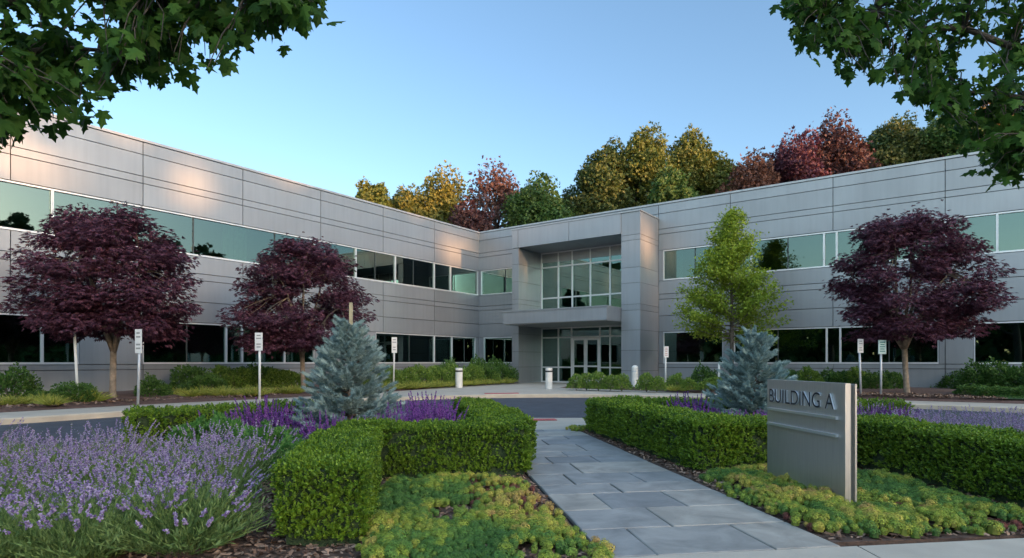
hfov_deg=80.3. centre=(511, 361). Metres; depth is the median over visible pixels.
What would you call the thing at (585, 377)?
flowering shrub
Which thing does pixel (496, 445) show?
boxwood hedge
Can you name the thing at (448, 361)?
shrub
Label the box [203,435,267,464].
lavender
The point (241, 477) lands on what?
lavender
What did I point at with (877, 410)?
salvia
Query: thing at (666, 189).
background tree
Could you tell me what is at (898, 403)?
boxwood hedge
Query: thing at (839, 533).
bark mulch
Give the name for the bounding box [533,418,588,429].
path apron
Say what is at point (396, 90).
sky
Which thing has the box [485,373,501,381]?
shrub
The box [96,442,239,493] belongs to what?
lavender
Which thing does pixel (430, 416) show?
salvia
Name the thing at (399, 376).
shrub
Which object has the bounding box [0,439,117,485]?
lavender
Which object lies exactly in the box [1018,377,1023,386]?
shrub
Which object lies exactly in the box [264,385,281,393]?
grass tuft
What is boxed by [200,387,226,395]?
grass tuft
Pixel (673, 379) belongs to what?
shrub
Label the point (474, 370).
shrub
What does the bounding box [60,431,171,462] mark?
lavender
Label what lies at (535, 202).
background tree
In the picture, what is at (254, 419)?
salvia
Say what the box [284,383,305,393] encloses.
grass tuft
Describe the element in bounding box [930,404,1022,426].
lavender
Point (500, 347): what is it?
window
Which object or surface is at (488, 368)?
shrub
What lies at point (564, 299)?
office building
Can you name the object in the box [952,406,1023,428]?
lavender
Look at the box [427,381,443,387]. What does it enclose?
grass tuft
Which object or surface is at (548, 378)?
bollard
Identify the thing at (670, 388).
grass tuft
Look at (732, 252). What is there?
young tree
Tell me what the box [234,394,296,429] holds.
salvia
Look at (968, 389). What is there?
shrub
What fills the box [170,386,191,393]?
grass tuft
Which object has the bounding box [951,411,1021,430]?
lavender
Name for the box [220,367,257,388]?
shrub
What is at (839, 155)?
background tree
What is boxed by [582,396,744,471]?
boxwood hedge
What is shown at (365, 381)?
shrub
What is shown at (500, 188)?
background tree
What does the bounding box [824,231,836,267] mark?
window
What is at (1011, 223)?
window
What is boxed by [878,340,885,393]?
parking sign
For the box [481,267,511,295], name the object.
window
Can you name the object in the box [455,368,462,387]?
bollard
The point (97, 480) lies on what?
lavender
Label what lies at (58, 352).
window
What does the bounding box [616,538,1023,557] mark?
front walk
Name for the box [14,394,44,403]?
grass tuft
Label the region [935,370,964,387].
shrub
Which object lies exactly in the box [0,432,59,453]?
lavender
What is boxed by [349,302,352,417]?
wooden stake
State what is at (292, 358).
window
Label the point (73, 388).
shrub
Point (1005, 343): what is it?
window
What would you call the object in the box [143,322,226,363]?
window
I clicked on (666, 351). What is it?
parking sign
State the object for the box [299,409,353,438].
salvia
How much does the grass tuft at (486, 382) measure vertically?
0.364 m
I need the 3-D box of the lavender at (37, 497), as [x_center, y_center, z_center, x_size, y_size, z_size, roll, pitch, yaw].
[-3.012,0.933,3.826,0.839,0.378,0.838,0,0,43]
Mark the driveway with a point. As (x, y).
(554, 407)
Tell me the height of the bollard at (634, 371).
0.989 m
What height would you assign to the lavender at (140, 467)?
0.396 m
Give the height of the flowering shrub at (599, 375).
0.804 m
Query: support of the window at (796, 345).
in the office building
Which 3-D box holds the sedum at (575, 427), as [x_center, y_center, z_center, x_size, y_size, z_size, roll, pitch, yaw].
[1.074,1.057,9.873,0.428,0.093,0.577,0,0,0]
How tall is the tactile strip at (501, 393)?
0.015 m
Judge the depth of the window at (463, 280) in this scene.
35.00 m
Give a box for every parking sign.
[73,333,78,389]
[135,329,141,405]
[255,333,262,400]
[392,337,396,381]
[664,346,668,381]
[858,339,862,395]
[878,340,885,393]
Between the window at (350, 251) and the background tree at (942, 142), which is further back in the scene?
the background tree at (942, 142)
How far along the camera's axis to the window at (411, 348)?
31.39 m
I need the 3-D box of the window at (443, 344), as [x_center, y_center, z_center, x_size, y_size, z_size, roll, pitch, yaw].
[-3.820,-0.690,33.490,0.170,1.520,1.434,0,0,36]
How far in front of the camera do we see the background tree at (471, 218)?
49.04 m
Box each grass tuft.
[0,392,36,404]
[0,395,24,404]
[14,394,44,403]
[21,391,61,400]
[29,393,72,405]
[69,388,116,401]
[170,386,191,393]
[177,387,206,396]
[188,385,214,394]
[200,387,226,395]
[206,384,239,395]
[230,385,261,395]
[243,383,273,395]
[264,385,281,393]
[274,384,295,393]
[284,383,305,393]
[398,381,416,388]
[408,380,423,388]
[421,380,436,387]
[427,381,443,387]
[431,379,449,386]
[440,380,456,386]
[467,380,479,384]
[481,377,491,384]
[502,377,514,382]
[665,384,679,390]
[676,386,691,390]
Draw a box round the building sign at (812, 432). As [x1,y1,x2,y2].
[767,379,856,503]
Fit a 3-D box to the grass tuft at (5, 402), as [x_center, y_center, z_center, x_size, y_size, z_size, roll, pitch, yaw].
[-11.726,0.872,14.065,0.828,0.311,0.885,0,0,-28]
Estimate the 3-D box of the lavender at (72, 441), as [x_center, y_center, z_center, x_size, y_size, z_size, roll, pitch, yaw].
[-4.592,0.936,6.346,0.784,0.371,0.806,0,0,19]
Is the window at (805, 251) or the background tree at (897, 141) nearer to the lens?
the window at (805, 251)
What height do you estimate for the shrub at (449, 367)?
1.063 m
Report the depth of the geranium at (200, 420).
6.75 m
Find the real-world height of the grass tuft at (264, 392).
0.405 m
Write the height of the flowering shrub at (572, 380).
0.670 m
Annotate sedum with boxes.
[355,470,615,557]
[565,424,586,431]
[697,463,1023,538]
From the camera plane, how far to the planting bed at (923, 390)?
18.26 m
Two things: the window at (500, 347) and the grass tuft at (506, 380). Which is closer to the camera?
the grass tuft at (506, 380)
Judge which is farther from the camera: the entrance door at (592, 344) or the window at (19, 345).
the entrance door at (592, 344)
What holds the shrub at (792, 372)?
on the planting bed at (923, 390)
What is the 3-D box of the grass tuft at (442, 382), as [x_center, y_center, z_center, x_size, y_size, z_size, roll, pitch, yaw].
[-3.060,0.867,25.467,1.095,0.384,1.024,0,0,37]
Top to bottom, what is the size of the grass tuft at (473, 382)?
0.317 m
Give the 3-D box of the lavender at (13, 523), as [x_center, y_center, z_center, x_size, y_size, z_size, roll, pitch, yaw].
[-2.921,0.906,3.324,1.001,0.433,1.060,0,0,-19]
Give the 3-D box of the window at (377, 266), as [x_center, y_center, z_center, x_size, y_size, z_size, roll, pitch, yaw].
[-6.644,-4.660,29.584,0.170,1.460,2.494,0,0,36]
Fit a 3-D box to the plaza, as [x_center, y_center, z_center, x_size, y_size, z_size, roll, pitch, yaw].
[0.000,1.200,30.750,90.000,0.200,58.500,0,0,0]
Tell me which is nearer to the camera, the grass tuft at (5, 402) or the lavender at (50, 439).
the lavender at (50, 439)
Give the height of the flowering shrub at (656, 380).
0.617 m
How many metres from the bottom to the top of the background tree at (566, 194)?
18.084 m
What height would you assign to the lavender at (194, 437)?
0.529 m
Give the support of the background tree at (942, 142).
on the ground
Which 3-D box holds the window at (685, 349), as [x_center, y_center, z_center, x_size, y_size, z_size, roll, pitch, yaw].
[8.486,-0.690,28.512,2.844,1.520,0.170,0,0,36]
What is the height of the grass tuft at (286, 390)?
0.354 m
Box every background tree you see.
[355,175,392,207]
[388,187,408,202]
[389,160,471,223]
[447,196,494,231]
[464,155,521,229]
[500,170,579,227]
[561,185,593,212]
[570,135,635,216]
[612,121,683,206]
[620,182,641,207]
[644,163,698,203]
[664,123,721,195]
[696,150,738,195]
[715,146,780,193]
[766,125,830,182]
[800,106,883,176]
[863,109,938,168]
[914,109,985,161]
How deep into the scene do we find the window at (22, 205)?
18.36 m
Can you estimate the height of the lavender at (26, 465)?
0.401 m
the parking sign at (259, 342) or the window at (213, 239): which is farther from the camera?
the window at (213, 239)
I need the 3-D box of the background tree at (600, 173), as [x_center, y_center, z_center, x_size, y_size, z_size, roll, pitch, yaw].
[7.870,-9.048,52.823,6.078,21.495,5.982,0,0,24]
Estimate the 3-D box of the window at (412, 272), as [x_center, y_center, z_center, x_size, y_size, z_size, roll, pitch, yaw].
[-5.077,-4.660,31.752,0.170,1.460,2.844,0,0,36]
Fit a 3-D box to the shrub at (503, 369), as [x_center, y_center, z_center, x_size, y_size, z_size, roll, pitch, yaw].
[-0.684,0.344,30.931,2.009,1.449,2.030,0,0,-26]
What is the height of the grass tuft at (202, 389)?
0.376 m
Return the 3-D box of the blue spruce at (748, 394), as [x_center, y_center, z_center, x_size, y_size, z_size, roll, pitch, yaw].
[3.312,0.347,8.310,1.678,1.746,1.666,0,0,0]
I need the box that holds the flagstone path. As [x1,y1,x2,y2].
[526,429,839,557]
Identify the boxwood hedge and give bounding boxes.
[120,398,321,450]
[269,424,383,546]
[331,414,533,479]
[451,396,538,460]
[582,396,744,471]
[614,394,914,415]
[714,412,860,467]
[857,412,1023,506]
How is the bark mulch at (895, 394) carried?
on the planting bed at (923, 390)
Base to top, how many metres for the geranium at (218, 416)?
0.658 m
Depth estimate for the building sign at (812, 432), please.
4.91 m
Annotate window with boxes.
[0,179,52,234]
[0,313,42,363]
[42,331,78,363]
[52,189,314,266]
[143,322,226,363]
[227,325,242,363]
[242,326,284,363]
[285,347,314,363]
[315,241,355,278]
[355,247,395,283]
[376,332,434,362]
[396,255,434,289]
[434,263,450,291]
[435,335,451,362]
[451,266,477,295]
[452,336,475,362]
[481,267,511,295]
[484,337,511,362]
[663,244,750,280]
[663,331,722,363]
[734,327,826,363]
[751,232,823,273]
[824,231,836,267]
[827,327,839,363]
[837,221,939,263]
[840,324,938,363]
[945,213,996,254]
[974,321,1023,363]
[997,210,1023,253]
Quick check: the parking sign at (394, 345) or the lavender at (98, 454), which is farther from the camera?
the parking sign at (394, 345)
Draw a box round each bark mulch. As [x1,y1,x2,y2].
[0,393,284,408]
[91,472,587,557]
[584,429,1023,539]
[857,391,1006,398]
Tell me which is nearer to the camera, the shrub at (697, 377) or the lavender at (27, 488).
the lavender at (27, 488)
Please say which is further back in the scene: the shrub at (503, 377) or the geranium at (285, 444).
the shrub at (503, 377)
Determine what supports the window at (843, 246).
in the office building
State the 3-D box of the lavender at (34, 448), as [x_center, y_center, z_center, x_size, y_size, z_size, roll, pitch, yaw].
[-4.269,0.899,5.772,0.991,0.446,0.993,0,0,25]
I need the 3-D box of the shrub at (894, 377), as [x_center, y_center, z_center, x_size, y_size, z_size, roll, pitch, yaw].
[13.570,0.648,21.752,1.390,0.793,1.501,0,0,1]
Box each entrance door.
[572,338,585,378]
[586,337,598,382]
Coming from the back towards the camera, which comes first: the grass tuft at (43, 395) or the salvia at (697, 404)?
the grass tuft at (43, 395)
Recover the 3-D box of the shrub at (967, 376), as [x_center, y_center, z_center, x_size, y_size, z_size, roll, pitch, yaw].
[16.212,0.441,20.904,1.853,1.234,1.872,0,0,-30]
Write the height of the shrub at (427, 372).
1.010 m
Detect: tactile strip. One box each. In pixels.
[484,393,518,393]
[533,418,556,420]
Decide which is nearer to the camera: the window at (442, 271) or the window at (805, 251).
the window at (805, 251)
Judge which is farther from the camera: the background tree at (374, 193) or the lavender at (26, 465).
the background tree at (374, 193)
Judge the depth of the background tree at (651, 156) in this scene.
52.45 m
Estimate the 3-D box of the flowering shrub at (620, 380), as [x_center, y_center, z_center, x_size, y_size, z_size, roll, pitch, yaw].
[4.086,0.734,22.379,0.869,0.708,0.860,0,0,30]
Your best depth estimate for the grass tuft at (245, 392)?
18.11 m
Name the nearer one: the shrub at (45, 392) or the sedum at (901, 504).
the sedum at (901, 504)
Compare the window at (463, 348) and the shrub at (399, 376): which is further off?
the window at (463, 348)
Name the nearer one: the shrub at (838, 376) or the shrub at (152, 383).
the shrub at (152, 383)
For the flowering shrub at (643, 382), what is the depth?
22.02 m
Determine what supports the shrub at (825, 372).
on the planting bed at (923, 390)
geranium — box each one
[162,413,209,451]
[196,409,253,454]
[233,419,302,468]
[264,432,305,478]
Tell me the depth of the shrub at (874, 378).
20.76 m
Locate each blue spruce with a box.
[274,315,406,436]
[696,325,797,415]
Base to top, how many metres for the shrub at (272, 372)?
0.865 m
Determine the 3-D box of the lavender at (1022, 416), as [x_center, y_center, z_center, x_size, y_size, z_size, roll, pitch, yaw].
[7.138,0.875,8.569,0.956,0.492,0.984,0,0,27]
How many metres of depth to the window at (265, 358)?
24.77 m
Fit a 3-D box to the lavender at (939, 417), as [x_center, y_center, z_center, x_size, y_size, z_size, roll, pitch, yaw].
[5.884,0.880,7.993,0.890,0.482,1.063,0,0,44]
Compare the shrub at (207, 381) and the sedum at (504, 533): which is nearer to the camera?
the sedum at (504, 533)
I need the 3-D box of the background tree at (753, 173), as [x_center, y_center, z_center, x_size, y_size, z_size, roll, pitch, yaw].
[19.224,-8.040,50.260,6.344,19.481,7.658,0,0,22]
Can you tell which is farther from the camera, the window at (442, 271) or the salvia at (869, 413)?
the window at (442, 271)
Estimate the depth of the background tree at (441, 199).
52.38 m
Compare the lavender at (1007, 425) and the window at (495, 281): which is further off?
the window at (495, 281)
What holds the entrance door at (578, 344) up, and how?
in the office building
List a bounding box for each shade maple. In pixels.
[0,0,344,152]
[768,0,1023,192]
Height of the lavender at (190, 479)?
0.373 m
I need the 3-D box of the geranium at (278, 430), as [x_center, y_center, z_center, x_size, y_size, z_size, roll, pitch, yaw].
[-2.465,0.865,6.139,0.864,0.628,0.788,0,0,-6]
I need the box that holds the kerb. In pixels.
[0,394,1023,424]
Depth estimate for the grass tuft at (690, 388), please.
21.46 m
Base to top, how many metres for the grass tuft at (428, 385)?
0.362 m
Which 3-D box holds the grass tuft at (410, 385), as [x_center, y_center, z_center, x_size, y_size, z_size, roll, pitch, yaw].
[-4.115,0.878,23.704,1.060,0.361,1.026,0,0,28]
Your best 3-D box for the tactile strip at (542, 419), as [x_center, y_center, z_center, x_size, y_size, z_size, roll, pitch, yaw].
[0.425,1.091,11.535,0.826,0.015,0.292,0,0,-6]
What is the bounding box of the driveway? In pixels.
[0,398,1023,448]
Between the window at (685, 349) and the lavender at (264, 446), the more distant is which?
the window at (685, 349)
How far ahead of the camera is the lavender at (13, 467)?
4.57 m
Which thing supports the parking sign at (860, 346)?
on the planting bed at (923, 390)
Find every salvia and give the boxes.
[198,410,244,438]
[221,407,280,444]
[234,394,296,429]
[253,402,313,439]
[280,416,322,438]
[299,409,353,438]
[358,410,403,421]
[376,399,431,421]
[392,400,446,419]
[394,411,433,420]
[407,402,468,421]
[408,391,460,420]
[409,398,455,421]
[666,391,715,412]
[682,403,715,412]
[716,408,756,415]
[857,405,887,414]
[865,406,898,414]
[877,402,919,416]
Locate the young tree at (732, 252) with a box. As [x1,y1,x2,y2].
[668,205,793,374]
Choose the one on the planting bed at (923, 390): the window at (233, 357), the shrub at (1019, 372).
the shrub at (1019, 372)
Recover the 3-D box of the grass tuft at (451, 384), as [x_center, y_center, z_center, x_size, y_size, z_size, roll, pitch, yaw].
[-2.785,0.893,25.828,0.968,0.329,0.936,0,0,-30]
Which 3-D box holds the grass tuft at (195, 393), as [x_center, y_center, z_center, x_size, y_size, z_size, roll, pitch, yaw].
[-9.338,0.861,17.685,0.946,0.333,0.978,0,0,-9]
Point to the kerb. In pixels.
(52, 418)
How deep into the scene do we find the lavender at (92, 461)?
4.83 m
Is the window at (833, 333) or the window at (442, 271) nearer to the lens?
the window at (833, 333)
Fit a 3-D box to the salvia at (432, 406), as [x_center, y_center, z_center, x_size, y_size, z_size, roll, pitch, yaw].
[-1.096,0.742,7.907,0.800,0.762,0.913,0,0,-31]
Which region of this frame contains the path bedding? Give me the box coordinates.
[524,440,620,543]
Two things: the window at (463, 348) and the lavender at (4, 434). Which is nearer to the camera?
the lavender at (4, 434)
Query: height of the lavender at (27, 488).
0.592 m
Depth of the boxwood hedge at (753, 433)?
6.24 m
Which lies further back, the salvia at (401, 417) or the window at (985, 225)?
the window at (985, 225)
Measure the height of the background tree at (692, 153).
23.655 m
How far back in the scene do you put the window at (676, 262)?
28.82 m
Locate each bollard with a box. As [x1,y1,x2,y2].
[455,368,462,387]
[545,368,551,388]
[631,365,637,386]
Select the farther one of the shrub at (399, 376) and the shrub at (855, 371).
the shrub at (399, 376)
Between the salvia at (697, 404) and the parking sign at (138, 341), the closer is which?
the salvia at (697, 404)
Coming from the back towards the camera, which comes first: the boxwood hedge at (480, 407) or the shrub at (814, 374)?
the shrub at (814, 374)
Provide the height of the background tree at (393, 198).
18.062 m
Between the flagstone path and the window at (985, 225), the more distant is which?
the window at (985, 225)
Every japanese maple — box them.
[0,201,204,397]
[215,232,379,388]
[819,199,1018,392]
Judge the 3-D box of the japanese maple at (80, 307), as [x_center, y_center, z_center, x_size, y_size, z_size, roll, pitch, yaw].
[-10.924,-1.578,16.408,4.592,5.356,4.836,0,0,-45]
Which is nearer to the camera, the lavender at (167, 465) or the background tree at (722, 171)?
the lavender at (167, 465)
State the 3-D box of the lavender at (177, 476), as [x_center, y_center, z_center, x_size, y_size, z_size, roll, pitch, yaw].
[-2.051,0.872,3.828,1.086,0.500,1.057,0,0,23]
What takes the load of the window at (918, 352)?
in the office building
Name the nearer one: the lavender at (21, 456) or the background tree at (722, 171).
the lavender at (21, 456)
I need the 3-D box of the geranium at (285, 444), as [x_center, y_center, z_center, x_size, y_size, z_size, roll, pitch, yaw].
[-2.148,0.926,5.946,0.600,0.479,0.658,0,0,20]
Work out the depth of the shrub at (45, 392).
15.49 m
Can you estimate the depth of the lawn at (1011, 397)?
16.59 m
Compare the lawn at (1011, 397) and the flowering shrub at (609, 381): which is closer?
the lawn at (1011, 397)
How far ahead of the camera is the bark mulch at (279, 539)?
3.60 m
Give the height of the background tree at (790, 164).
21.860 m
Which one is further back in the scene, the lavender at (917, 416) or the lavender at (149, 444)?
the lavender at (917, 416)
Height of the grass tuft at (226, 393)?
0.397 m
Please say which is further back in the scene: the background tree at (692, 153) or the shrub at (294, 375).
the background tree at (692, 153)
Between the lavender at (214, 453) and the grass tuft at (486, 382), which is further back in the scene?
the grass tuft at (486, 382)
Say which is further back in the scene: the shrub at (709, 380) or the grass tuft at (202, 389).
the shrub at (709, 380)
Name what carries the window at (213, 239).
in the office building
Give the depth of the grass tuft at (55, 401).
14.25 m
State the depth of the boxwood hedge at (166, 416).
7.65 m
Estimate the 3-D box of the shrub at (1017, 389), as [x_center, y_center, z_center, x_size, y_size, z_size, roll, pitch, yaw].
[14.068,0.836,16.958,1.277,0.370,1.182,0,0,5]
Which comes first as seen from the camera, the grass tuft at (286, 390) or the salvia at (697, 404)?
the salvia at (697, 404)
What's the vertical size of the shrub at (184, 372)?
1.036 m
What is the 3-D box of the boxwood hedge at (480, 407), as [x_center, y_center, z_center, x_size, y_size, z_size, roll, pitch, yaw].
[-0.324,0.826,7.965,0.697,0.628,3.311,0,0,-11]
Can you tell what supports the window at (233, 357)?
in the office building
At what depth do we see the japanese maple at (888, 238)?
18.04 m
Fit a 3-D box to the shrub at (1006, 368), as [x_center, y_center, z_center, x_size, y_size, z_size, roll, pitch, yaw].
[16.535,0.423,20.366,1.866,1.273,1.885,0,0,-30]
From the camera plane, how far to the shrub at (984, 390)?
17.15 m
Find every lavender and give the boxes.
[0,417,38,449]
[0,425,69,465]
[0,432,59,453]
[0,437,78,475]
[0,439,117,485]
[0,448,72,487]
[0,448,76,520]
[0,448,123,508]
[0,451,62,501]
[0,465,190,557]
[0,475,103,540]
[0,487,93,557]
[1,423,136,479]
[1,433,111,469]
[22,453,233,526]
[26,434,101,453]
[33,459,172,509]
[39,439,176,502]
[56,436,172,480]
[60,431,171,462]
[65,416,172,457]
[70,471,275,557]
[86,459,269,543]
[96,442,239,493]
[114,464,230,508]
[119,433,196,458]
[121,446,209,476]
[123,436,211,468]
[140,419,247,461]
[146,426,273,485]
[150,438,289,501]
[157,436,251,466]
[189,418,310,481]
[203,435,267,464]
[857,402,909,415]
[883,409,953,423]
[892,407,976,424]
[908,405,982,425]
[927,410,1001,427]
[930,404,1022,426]
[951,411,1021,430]
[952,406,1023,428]
[981,407,1023,426]
[985,419,1023,431]
[991,411,1023,429]
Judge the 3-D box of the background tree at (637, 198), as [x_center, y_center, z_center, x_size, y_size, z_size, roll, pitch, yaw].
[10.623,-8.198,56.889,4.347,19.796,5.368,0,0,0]
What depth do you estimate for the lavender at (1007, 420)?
8.16 m
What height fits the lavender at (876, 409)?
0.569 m
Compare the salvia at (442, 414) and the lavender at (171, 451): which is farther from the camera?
the salvia at (442, 414)
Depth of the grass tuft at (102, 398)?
15.29 m
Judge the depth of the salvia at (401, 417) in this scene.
6.82 m
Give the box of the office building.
[0,113,1023,394]
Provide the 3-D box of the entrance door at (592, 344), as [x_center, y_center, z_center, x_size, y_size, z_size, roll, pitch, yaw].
[4.192,-0.091,31.560,0.791,2.358,0.080,0,0,36]
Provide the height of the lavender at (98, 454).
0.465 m
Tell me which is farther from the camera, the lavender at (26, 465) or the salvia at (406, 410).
the salvia at (406, 410)
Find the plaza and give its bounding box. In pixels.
[0,382,1023,417]
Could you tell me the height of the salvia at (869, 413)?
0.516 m
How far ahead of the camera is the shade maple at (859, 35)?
5.96 m
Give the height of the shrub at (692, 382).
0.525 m
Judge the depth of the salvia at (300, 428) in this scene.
6.96 m
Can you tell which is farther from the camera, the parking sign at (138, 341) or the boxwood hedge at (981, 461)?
the parking sign at (138, 341)
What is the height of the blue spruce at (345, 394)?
1.819 m
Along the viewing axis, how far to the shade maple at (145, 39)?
4.68 m
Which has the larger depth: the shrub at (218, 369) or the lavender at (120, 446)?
the shrub at (218, 369)
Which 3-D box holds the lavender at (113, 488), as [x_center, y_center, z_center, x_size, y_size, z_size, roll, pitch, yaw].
[-2.511,0.856,3.893,0.915,0.531,0.985,0,0,21]
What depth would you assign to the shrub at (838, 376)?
21.87 m
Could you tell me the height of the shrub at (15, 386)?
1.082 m
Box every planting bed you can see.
[561,383,1023,403]
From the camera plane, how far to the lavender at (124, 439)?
6.22 m
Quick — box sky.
[0,0,1023,229]
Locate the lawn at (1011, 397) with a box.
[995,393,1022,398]
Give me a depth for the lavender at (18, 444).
5.91 m
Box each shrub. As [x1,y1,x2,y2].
[0,361,43,397]
[26,389,59,397]
[48,380,101,401]
[133,371,173,396]
[169,364,214,389]
[174,373,229,390]
[207,364,237,388]
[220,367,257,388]
[237,362,276,387]
[255,367,296,387]
[271,369,312,387]
[361,368,388,385]
[383,364,407,384]
[392,366,422,382]
[409,363,437,383]
[425,365,453,383]
[437,357,461,378]
[439,362,470,381]
[454,363,485,381]
[468,353,501,381]
[484,355,518,380]
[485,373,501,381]
[502,372,516,380]
[566,374,586,389]
[576,372,595,389]
[586,371,608,390]
[599,374,619,389]
[613,373,634,390]
[634,372,657,391]
[648,375,668,391]
[664,372,684,388]
[678,377,698,390]
[687,362,722,385]
[697,376,721,390]
[787,369,812,380]
[796,365,823,381]
[811,366,835,381]
[824,369,858,383]
[841,366,873,387]
[854,370,893,388]
[874,369,910,388]
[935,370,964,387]
[949,357,1016,388]
[952,383,987,394]
[971,356,1020,387]
[972,385,1014,395]
[989,362,1023,389]
[990,385,1023,397]
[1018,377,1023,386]

